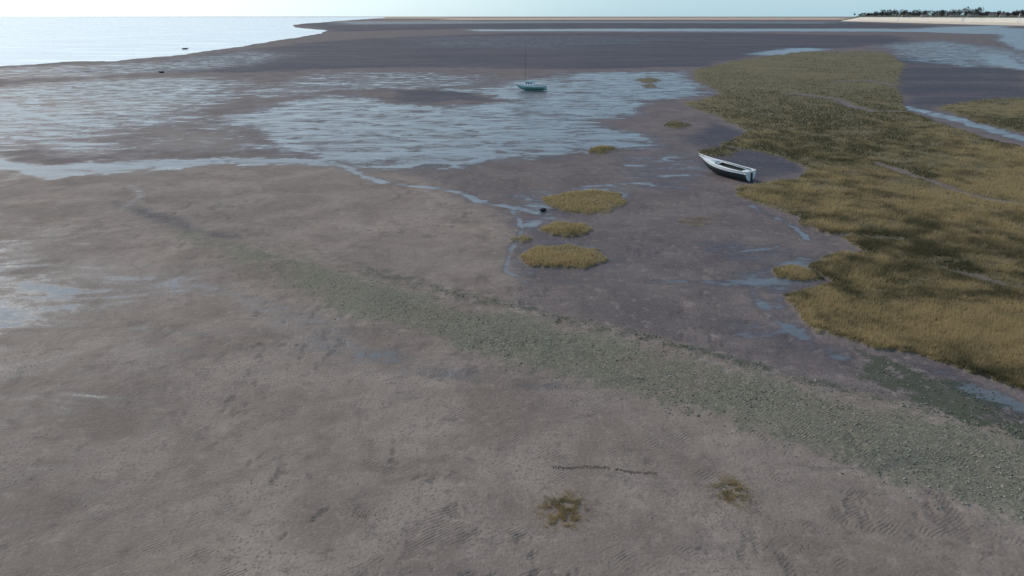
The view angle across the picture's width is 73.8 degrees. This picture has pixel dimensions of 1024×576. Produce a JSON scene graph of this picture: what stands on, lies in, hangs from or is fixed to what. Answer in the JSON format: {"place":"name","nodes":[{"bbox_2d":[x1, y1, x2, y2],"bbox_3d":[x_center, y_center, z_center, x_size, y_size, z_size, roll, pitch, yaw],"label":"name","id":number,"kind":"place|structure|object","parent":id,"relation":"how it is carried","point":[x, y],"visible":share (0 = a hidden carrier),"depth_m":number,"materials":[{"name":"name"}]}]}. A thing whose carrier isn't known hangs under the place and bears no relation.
{"place":"outdoors","nodes":[
{"label":"outdoors","id":0,"kind":"place"},
{"bbox_2d":[0,17,384,65],"bbox_3d":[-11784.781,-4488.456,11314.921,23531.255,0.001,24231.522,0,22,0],"label":"sea water","id":1,"kind":"structure","parent":0,"point":[32,40],"depth_m":755.73,"materials":[{"name":"liquid"}]},
{"bbox_2d":[0,17,1023,575],"bbox_3d":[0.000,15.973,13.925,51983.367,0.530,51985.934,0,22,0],"label":"mudflat ground","id":2,"kind":"structure","parent":0,"point":[390,129],"depth_m":48.37,"materials":[{"name":"brown soil"}]},
{"bbox_2d":[202,367,817,566],"bbox_3d":[-5.068,8.199,33.471,37.698,0.165,10.251,8,23,19],"label":"seaweed strand","id":3,"kind":"object","parent":2,"relation":"on","point":[604,467],"visible":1,"depth_m":31.31,"materials":[{"name":"brown plant"}]},
{"bbox_2d":[3,195,1023,575],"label":"shell and pebble litter","id":4,"kind":"object","parent":2,"relation":"on","point":[723,397],"visible":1,"depth_m":38.83,"materials":[{"name":"stone"}]},
{"bbox_2d":[515,49,546,90],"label":"sailboat","id":5,"kind":"object","parent":2,"relation":"on","point":[529,85],"visible":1,"depth_m":196.14,"materials":[{"name":"teal paint"}]},
{"bbox_2d":[76,198,1023,533],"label":"stone scar","id":6,"kind":"object","parent":2,"relation":"on","point":[952,452],"visible":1,"depth_m":37.99},
{"bbox_2d":[699,154,755,182],"bbox_3d":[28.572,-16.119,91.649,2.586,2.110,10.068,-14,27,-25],"label":"rowing boat","id":7,"kind":"object","parent":2,"relation":"on","point":[730,169],"visible":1,"depth_m":90.32,"materials":[{"name":"white paint"}]},
{"bbox_2d":[510,51,1023,389],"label":"salt marsh grass","id":8,"kind":"structure","parent":2,"relation":"on","point":[980,328],"depth_m":68.33,"materials":[{"name":"plant"}]},
{"bbox_2d":[0,0,1023,16],"label":"sky","id":9,"kind":"structure","parent":0,"point":[8,8],"materials":[{"name":"white"}]},
{"bbox_2d":[841,14,1023,25],"bbox_3d":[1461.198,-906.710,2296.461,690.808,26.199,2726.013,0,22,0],"label":"headland","id":10,"kind":"structure","parent":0,"point":[1016,20],"depth_m":1945.36,"materials":[{"name":"sand"}]},
{"bbox_2d":[853,6,1023,16],"bbox_3d":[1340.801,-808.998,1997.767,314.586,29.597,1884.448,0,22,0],"label":"distant tree line","id":11,"kind":"object","parent":10,"relation":"on","point":[941,12],"visible":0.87,"depth_m":2041.28,"materials":[{"name":"green plant"}]}
]}

